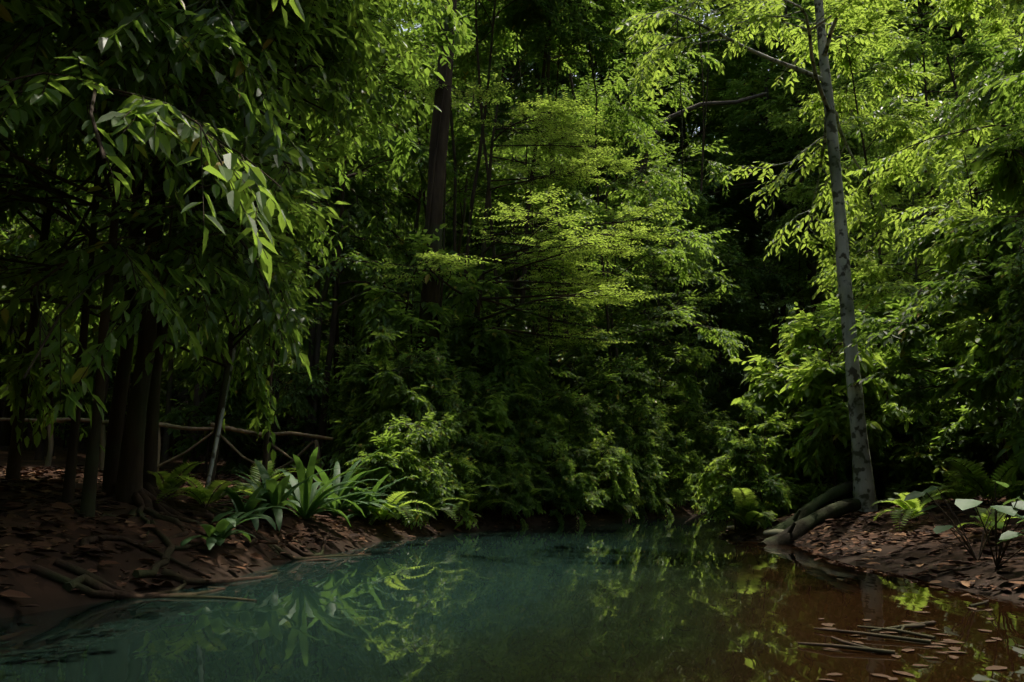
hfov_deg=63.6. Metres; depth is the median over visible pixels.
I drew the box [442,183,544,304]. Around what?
tree
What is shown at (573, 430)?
shrub
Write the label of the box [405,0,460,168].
tall tree
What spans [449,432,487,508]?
shrub
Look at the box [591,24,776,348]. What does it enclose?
tall tree
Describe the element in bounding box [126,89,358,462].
tree
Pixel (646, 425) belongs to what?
shrub
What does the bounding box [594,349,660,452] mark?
shrub
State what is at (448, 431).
shrub
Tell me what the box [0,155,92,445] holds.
tall tree
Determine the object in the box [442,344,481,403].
shrub
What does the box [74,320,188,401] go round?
tree
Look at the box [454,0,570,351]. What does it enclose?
tree
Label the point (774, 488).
shrub
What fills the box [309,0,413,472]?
tree
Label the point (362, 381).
shrub
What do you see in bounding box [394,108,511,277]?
tall tree
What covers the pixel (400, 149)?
bank tree
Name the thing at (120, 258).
bank tree
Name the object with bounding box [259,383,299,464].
tree sapling
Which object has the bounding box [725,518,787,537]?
shore stones
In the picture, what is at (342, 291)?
tree
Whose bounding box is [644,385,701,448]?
shrub
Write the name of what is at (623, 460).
shrub
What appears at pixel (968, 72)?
tree
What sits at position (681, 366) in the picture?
shrub
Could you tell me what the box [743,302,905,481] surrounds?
shrub
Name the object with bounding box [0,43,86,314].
tree
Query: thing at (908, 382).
shrub
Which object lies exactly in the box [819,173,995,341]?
tree
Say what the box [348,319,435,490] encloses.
shrub
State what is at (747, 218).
tall tree
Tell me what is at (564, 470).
shrub
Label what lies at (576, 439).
shrub
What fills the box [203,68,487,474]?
tree
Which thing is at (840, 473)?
shrub
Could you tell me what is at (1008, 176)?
tree
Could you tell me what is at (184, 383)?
tree
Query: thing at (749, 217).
tall tree
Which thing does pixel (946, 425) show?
shrub
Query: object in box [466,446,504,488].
shrub
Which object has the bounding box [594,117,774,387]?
tree
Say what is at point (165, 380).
tree
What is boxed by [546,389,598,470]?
shrub
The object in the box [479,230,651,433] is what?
tree
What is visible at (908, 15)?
tall tree
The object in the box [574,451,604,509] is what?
shrub
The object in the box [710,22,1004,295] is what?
tall tree
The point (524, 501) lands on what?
shrub
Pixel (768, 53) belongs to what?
tall tree
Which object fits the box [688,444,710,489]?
shrub
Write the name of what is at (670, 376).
shrub
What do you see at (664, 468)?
shrub
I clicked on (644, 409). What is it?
shrub
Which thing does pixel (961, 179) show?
tree
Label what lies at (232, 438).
shrub
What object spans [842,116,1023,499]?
tree sapling
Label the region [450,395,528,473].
shrub
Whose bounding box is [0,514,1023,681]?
pond water
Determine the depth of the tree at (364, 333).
41.05 m
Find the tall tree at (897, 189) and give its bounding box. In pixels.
[821,130,989,287]
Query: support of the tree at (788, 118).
on the terrain
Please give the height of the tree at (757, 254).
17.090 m
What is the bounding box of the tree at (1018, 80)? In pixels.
[977,71,1023,119]
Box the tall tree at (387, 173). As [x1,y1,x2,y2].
[325,64,463,389]
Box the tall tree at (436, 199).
[416,0,456,358]
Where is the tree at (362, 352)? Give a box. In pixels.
[262,309,365,429]
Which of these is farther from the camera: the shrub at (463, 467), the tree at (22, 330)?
the tree at (22, 330)
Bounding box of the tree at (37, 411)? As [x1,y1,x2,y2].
[0,114,203,449]
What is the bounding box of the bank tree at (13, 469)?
[0,11,342,480]
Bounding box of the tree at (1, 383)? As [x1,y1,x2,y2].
[0,161,48,431]
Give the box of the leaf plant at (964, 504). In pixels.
[904,480,1023,566]
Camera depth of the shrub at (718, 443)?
28.31 m
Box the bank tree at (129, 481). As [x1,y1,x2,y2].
[0,0,466,503]
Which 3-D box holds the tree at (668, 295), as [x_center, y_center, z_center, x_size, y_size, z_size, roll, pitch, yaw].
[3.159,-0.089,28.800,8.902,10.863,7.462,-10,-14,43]
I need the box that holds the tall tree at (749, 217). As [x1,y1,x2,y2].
[674,0,959,318]
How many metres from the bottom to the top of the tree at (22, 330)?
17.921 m
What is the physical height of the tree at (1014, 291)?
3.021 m
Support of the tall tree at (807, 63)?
on the terrain
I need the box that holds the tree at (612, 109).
[501,0,653,403]
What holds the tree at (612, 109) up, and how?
on the terrain
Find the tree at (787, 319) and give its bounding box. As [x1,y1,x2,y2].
[759,217,837,353]
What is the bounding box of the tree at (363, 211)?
[160,39,436,418]
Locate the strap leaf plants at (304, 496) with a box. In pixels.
[180,447,456,549]
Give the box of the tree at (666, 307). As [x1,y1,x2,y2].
[539,262,699,388]
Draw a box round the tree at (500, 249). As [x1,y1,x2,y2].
[410,165,662,367]
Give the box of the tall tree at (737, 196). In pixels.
[634,0,963,354]
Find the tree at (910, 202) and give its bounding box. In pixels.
[892,168,991,311]
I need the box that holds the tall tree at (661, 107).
[533,0,810,347]
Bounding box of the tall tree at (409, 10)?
[394,2,474,168]
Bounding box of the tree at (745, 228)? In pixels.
[647,215,786,386]
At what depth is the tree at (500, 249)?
25.47 m
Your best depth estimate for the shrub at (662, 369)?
30.96 m
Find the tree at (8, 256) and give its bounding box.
[0,208,45,285]
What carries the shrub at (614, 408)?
on the terrain
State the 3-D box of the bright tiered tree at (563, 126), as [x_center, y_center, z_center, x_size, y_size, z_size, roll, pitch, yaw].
[1.040,-1.137,18.378,5.931,9.256,9.403,-4,-11,19]
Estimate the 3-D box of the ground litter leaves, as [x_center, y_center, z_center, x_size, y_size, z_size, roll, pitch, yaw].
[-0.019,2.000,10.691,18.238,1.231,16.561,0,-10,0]
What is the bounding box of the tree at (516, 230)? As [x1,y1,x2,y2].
[403,164,613,387]
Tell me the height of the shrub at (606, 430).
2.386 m
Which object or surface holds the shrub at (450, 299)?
on the terrain
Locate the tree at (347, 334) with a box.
[284,167,417,399]
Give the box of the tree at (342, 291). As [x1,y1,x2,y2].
[92,25,383,467]
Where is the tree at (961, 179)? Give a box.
[921,116,1009,215]
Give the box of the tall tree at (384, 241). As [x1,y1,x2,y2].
[338,90,412,375]
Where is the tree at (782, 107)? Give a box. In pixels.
[751,66,912,345]
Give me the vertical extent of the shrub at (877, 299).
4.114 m
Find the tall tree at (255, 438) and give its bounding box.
[250,132,318,460]
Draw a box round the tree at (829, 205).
[808,149,930,293]
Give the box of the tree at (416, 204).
[290,42,537,360]
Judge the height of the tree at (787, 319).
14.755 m
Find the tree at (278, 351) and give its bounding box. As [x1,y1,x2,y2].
[195,281,340,445]
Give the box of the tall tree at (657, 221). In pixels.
[619,151,720,328]
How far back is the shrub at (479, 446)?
14.98 m
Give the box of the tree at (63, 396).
[24,235,213,410]
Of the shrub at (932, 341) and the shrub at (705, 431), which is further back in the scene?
the shrub at (705, 431)
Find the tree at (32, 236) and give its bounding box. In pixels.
[0,2,320,465]
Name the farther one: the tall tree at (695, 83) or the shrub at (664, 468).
the tall tree at (695, 83)
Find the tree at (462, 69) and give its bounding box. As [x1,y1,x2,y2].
[421,0,604,286]
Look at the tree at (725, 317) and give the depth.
35.62 m
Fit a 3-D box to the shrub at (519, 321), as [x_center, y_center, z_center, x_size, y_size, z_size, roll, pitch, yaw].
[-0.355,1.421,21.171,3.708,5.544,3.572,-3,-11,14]
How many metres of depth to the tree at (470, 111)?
28.48 m
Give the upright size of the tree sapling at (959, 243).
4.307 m
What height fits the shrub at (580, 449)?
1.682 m
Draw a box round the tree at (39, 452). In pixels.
[1,18,215,459]
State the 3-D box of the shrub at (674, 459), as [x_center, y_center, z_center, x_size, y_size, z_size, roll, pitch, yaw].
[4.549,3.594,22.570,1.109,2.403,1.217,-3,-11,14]
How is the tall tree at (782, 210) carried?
on the terrain
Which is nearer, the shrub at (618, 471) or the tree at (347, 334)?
the shrub at (618, 471)
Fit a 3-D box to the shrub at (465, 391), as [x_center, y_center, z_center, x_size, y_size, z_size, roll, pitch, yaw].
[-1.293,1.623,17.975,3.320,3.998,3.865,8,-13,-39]
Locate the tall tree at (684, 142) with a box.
[624,0,776,381]
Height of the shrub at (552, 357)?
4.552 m
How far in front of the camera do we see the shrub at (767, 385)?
14.43 m
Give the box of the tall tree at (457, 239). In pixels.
[420,73,624,295]
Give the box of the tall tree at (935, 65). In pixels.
[907,0,1023,204]
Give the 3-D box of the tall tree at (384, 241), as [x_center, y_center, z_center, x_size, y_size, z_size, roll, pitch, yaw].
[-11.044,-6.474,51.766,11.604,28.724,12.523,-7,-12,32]
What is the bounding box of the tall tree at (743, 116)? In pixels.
[680,0,847,415]
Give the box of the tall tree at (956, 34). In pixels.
[857,0,1023,198]
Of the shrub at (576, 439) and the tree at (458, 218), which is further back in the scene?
the tree at (458, 218)
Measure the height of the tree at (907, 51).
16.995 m
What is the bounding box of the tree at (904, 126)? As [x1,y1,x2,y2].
[774,0,985,314]
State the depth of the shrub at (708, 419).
31.92 m
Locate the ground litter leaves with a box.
[0,465,1023,606]
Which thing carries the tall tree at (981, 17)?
on the terrain
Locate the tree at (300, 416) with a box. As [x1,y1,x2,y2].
[278,301,352,460]
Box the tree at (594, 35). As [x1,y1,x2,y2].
[464,0,637,372]
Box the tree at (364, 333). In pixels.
[341,279,411,370]
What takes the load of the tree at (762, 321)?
on the terrain
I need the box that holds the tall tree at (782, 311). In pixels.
[698,73,907,418]
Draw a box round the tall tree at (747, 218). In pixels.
[714,51,788,414]
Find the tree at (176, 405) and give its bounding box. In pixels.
[112,313,227,453]
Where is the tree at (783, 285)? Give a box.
[652,202,808,410]
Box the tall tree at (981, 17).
[897,7,1023,210]
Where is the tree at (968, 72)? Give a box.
[954,12,1023,141]
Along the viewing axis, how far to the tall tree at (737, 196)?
39.51 m
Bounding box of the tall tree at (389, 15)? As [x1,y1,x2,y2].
[383,0,439,167]
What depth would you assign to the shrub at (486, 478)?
14.79 m
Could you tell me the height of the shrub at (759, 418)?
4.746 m
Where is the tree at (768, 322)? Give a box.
[656,234,779,385]
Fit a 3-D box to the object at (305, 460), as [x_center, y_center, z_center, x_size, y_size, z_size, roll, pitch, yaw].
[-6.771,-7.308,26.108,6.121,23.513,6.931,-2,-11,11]
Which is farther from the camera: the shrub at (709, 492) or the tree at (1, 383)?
the tree at (1, 383)
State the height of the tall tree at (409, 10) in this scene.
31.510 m
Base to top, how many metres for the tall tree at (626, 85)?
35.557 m
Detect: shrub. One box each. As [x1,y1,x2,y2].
[159,361,264,473]
[275,380,344,474]
[314,363,418,479]
[327,352,411,485]
[329,320,451,482]
[329,396,356,449]
[329,398,350,454]
[337,223,464,467]
[344,429,423,517]
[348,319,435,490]
[352,307,476,476]
[358,363,458,450]
[366,386,455,476]
[377,344,456,475]
[378,424,435,519]
[380,447,438,525]
[383,411,455,529]
[384,338,469,448]
[401,412,472,518]
[402,270,493,358]
[410,407,473,500]
[411,457,445,499]
[413,358,496,460]
[434,371,490,452]
[434,381,499,485]
[435,451,480,529]
[437,409,467,448]
[438,445,477,514]
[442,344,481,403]
[444,257,538,425]
[444,338,527,470]
[446,381,477,435]
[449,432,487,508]
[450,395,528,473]
[454,342,560,461]
[455,446,500,518]
[456,391,516,463]
[456,433,491,507]
[466,291,547,352]
[466,382,501,458]
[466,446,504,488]
[473,292,529,373]
[476,438,528,526]
[477,430,520,518]
[487,445,534,517]
[498,467,545,517]
[503,388,563,459]
[504,382,570,494]
[521,438,569,503]
[523,401,575,458]
[523,456,547,493]
[527,378,593,456]
[529,347,572,387]
[532,434,585,524]
[541,385,592,447]
[542,425,583,510]
[544,358,598,403]
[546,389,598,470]
[546,460,578,514]
[547,349,605,397]
[551,381,580,394]
[552,379,621,443]
[554,420,599,481]
[557,442,604,513]
[560,458,602,513]
[564,397,609,457]
[569,310,651,408]
[574,368,639,505]
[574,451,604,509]
[576,442,634,506]
[579,394,643,493]
[579,448,639,521]
[585,441,630,510]
[587,329,667,427]
[592,383,636,449]
[592,420,641,495]
[593,429,639,504]
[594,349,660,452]
[594,395,643,474]
[596,369,646,420]
[599,415,646,509]
[611,468,643,508]
[613,393,669,512]
[623,391,669,454]
[625,417,660,475]
[625,432,656,513]
[628,404,676,470]
[629,433,673,517]
[631,456,658,518]
[638,384,683,434]
[638,482,671,517]
[641,460,670,509]
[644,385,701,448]
[646,419,675,472]
[651,417,685,491]
[653,361,679,388]
[653,361,681,395]
[654,387,700,430]
[656,459,686,504]
[657,464,682,495]
[662,429,700,514]
[664,424,715,498]
[665,351,721,422]
[665,405,708,458]
[668,449,702,500]
[671,401,703,502]
[672,393,709,455]
[673,383,690,399]
[677,399,713,468]
[682,456,711,505]
[685,436,777,529]
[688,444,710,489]
[697,465,717,503]
[699,384,749,441]
[699,385,748,435]
[700,430,727,466]
[705,413,730,431]
[708,342,756,444]
[708,422,721,448]
[710,432,727,458]
[711,393,784,528]
[713,410,824,510]
[713,441,728,463]
[714,441,788,528]
[721,376,748,414]
[723,402,744,427]
[729,353,850,508]
[730,408,750,439]
[739,408,773,437]
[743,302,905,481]
[754,402,831,516]
[764,309,839,419]
[768,362,806,502]
[770,296,905,438]
[777,423,852,511]
[779,333,901,511]
[779,404,813,513]
[782,288,858,371]
[782,391,843,484]
[807,340,940,493]
[816,299,955,499]
[822,320,990,492]
[824,359,968,498]
[855,289,931,498]
[855,297,885,333]
[867,343,997,502]
[886,278,946,357]
[886,379,1008,472]
[909,414,1011,500]
[915,275,978,366]
[922,276,988,377]
[927,313,1020,469]
[928,253,989,324]
[934,394,1023,498]
[943,311,1023,491]
[966,369,1021,450]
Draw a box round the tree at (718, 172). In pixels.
[540,68,739,362]
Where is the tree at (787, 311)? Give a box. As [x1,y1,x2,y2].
[768,221,830,330]
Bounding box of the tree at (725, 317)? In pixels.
[623,193,788,384]
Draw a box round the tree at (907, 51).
[808,0,1020,299]
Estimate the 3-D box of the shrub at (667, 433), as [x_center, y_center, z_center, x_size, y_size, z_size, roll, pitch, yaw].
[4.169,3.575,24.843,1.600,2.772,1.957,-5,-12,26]
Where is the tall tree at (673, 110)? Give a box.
[565,14,739,338]
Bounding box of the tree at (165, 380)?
[54,235,194,417]
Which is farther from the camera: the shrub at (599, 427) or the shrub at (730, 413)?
the shrub at (730, 413)
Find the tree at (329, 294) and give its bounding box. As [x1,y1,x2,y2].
[165,234,357,463]
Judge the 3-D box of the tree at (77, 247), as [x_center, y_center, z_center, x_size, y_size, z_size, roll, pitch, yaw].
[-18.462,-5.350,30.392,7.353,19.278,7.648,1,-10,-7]
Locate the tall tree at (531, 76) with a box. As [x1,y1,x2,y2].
[406,3,584,251]
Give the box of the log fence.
[0,418,332,480]
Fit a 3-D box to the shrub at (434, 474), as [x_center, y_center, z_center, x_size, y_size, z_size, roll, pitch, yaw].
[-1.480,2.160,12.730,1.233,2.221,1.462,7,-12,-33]
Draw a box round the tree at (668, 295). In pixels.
[540,191,734,432]
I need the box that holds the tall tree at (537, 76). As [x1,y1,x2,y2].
[399,0,757,338]
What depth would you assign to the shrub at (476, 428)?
15.63 m
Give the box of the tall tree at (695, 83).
[642,0,704,386]
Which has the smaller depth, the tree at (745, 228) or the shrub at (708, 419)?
the shrub at (708, 419)
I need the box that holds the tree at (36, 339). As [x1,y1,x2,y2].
[19,155,204,378]
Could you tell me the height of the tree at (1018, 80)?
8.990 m
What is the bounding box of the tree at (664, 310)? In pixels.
[623,220,699,381]
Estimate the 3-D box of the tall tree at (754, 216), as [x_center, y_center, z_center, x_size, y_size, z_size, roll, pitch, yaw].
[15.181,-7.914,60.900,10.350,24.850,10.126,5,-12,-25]
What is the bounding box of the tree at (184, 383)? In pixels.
[160,304,303,461]
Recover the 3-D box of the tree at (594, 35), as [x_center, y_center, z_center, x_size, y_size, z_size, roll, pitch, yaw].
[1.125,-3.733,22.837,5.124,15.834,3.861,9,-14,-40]
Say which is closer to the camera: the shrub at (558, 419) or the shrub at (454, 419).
the shrub at (454, 419)
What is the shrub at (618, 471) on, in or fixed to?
on the terrain
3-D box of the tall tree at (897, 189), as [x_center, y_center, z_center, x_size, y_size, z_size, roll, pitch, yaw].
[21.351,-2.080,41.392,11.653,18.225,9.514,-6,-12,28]
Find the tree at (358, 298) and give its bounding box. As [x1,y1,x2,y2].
[287,126,408,374]
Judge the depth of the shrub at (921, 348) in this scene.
15.22 m
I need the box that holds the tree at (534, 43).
[447,0,640,365]
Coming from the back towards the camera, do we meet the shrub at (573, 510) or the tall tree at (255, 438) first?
the tall tree at (255, 438)
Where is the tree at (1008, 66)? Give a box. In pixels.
[909,45,1023,322]
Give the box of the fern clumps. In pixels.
[148,457,1023,534]
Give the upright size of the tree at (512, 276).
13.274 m
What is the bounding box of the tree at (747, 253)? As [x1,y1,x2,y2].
[639,127,825,402]
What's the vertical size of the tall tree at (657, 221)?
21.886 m
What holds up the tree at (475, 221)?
on the terrain
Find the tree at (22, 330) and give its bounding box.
[0,42,83,450]
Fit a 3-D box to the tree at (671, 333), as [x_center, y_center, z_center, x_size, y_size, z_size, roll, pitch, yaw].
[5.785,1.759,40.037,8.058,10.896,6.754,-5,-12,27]
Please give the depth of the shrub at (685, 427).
26.02 m
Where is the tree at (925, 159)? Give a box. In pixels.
[845,0,1023,264]
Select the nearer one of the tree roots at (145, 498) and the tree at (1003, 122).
the tree roots at (145, 498)
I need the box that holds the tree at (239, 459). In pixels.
[168,164,350,462]
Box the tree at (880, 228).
[828,167,938,290]
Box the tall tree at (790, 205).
[719,27,931,267]
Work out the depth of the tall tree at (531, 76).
43.68 m
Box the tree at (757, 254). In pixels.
[690,200,786,393]
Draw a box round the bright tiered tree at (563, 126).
[363,65,686,361]
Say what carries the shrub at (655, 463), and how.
on the terrain
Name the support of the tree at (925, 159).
on the terrain
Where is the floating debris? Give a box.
[798,600,1006,680]
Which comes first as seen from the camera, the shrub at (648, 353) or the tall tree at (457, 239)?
the shrub at (648, 353)
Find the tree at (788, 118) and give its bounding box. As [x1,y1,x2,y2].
[760,67,912,340]
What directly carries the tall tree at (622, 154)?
on the terrain
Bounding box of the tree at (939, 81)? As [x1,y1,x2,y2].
[908,5,1023,312]
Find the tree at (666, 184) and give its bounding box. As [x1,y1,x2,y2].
[493,92,752,396]
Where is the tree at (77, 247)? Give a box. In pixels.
[0,119,84,282]
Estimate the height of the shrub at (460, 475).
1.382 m
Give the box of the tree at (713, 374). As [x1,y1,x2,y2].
[587,244,734,401]
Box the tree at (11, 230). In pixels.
[0,133,241,332]
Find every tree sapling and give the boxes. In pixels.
[1,338,14,390]
[24,345,86,427]
[31,369,106,447]
[81,289,187,434]
[86,377,131,426]
[190,292,334,458]
[243,359,290,436]
[247,345,320,461]
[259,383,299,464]
[287,420,293,431]
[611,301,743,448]
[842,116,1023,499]
[898,199,1023,391]
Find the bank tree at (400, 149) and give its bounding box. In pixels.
[0,0,476,487]
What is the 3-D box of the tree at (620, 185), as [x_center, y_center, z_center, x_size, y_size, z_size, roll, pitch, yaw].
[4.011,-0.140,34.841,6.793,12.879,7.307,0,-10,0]
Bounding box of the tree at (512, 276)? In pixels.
[444,214,570,338]
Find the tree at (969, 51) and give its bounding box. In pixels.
[820,15,1023,310]
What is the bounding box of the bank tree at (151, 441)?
[0,0,426,486]
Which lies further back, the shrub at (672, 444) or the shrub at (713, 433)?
the shrub at (713, 433)
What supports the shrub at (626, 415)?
on the terrain
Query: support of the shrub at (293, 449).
on the terrain
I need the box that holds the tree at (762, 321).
[661,280,771,407]
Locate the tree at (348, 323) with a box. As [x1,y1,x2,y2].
[300,204,423,361]
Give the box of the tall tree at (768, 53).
[663,5,852,377]
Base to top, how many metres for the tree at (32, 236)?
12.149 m
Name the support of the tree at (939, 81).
on the terrain
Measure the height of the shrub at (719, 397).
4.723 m
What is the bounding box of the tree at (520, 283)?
[501,222,546,311]
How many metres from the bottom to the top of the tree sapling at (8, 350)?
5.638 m
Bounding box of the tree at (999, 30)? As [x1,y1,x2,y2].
[918,4,1023,273]
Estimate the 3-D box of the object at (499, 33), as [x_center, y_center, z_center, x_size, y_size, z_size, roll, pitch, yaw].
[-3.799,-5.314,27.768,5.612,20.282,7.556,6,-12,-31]
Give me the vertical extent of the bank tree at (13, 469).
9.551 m
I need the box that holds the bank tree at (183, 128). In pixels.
[0,0,444,518]
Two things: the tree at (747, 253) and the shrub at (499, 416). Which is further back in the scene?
the tree at (747, 253)
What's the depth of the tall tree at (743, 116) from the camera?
39.95 m
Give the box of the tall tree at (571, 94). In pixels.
[526,62,588,344]
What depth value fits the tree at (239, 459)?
27.83 m
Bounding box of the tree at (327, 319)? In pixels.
[249,203,451,469]
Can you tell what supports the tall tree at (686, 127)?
on the terrain
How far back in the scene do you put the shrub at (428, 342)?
16.78 m
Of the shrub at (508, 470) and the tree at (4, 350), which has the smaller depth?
the shrub at (508, 470)
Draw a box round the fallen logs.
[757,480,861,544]
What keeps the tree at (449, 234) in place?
on the terrain
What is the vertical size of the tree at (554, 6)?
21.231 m
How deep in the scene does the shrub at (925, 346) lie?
14.89 m
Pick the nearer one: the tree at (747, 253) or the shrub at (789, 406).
the shrub at (789, 406)
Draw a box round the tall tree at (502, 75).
[407,0,660,278]
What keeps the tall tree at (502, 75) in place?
on the terrain
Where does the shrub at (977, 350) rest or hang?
on the terrain
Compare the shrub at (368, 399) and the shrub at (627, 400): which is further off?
the shrub at (627, 400)
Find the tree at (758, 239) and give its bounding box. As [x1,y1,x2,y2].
[738,218,810,375]
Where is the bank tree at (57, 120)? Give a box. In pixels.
[0,0,420,502]
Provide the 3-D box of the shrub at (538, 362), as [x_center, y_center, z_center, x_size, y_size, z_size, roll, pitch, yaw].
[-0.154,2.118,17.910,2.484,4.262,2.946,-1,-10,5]
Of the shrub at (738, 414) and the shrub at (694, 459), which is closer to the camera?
the shrub at (694, 459)
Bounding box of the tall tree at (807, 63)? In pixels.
[740,0,932,329]
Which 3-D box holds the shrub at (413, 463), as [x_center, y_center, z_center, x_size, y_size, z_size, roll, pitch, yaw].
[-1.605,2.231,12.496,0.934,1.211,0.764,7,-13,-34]
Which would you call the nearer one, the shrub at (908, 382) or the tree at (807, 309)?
the shrub at (908, 382)
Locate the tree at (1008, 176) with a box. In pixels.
[937,118,1023,501]
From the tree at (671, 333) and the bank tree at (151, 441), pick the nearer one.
the bank tree at (151, 441)
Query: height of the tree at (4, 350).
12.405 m
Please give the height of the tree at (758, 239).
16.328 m
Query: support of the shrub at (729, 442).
on the terrain
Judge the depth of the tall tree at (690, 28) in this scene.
43.32 m
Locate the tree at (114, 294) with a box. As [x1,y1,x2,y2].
[42,108,236,374]
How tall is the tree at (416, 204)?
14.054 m
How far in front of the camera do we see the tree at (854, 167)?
28.34 m
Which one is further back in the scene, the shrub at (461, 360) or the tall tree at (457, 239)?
the tall tree at (457, 239)
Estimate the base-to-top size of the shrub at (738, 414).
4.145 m
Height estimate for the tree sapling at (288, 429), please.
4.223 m
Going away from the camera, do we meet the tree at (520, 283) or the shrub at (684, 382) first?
the shrub at (684, 382)
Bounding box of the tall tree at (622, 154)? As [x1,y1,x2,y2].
[552,11,690,209]
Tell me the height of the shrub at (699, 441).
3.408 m
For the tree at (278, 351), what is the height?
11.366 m
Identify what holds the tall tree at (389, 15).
on the terrain
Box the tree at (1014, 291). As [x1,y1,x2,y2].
[977,246,1023,434]
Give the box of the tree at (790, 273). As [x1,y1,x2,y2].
[735,237,879,393]
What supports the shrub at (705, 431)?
on the terrain
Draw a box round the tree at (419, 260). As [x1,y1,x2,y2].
[363,228,459,358]
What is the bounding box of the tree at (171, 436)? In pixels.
[51,249,173,456]
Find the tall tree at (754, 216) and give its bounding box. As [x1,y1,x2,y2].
[703,82,787,393]
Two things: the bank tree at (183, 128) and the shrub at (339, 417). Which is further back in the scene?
the shrub at (339, 417)
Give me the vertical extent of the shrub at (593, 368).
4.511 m
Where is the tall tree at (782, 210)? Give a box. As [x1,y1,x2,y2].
[693,0,1014,267]
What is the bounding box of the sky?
[379,0,920,153]
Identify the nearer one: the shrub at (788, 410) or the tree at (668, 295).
the shrub at (788, 410)
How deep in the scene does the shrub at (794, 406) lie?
14.34 m
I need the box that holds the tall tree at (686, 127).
[596,80,743,239]
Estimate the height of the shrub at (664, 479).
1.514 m
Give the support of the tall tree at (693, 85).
on the terrain
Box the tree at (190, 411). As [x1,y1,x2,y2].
[180,314,317,458]
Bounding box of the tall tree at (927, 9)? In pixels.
[824,0,1023,218]
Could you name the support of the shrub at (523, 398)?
on the terrain
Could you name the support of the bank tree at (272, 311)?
on the terrain
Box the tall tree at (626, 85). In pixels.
[538,0,687,254]
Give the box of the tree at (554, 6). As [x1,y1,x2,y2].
[475,0,571,326]
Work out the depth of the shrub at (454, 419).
15.10 m
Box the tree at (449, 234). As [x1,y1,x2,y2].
[389,109,546,291]
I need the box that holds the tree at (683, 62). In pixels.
[521,0,723,389]
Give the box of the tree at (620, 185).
[539,174,701,355]
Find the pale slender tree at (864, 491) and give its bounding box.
[610,0,911,512]
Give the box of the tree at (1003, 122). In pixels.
[974,112,1022,213]
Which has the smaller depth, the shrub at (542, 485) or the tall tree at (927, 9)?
the shrub at (542, 485)
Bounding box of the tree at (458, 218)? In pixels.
[445,74,642,361]
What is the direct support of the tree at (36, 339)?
on the terrain
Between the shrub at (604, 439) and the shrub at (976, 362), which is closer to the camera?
the shrub at (976, 362)
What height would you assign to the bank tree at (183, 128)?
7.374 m
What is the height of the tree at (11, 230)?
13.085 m
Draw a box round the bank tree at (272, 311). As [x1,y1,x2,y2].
[0,0,329,494]
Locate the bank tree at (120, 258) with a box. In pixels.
[0,0,471,485]
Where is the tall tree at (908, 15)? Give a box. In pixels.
[838,1,954,193]
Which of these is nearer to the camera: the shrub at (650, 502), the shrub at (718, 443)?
the shrub at (650, 502)
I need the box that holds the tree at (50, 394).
[0,126,148,456]
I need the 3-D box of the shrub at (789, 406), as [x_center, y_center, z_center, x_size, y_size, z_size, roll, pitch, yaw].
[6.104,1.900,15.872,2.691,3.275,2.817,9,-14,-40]
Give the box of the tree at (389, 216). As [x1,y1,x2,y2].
[189,13,463,404]
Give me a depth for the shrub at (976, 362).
14.10 m
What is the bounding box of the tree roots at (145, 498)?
[30,481,370,601]
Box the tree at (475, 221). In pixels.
[411,147,617,350]
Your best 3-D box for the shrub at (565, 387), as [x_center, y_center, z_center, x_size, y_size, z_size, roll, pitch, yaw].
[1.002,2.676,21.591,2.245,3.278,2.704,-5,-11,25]
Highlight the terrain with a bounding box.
[0,169,1023,618]
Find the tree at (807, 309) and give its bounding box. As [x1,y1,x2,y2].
[763,237,835,357]
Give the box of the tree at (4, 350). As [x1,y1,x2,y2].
[0,224,92,373]
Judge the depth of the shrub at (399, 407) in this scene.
14.11 m
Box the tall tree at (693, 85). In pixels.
[665,26,739,304]
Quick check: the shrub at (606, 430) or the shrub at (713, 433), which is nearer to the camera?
the shrub at (606, 430)
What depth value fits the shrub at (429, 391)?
15.25 m
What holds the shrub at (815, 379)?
on the terrain
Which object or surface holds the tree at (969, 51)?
on the terrain
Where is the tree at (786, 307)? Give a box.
[737,286,815,350]
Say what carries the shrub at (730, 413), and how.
on the terrain
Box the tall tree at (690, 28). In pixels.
[509,0,742,260]
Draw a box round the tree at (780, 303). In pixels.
[716,187,834,382]
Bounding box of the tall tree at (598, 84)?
[563,31,673,195]
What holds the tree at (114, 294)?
on the terrain
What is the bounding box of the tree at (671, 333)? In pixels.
[577,262,697,387]
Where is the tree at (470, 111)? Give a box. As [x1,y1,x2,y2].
[313,9,611,301]
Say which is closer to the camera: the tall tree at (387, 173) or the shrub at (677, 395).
the shrub at (677, 395)
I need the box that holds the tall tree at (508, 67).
[350,2,613,286]
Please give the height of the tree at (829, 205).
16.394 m
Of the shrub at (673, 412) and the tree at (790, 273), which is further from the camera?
the tree at (790, 273)
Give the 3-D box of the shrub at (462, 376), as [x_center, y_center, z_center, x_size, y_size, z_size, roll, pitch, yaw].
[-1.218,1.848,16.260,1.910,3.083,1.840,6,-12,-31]
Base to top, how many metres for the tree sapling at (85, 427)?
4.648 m
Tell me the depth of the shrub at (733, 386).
37.09 m
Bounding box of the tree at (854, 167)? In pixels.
[807,36,1023,284]

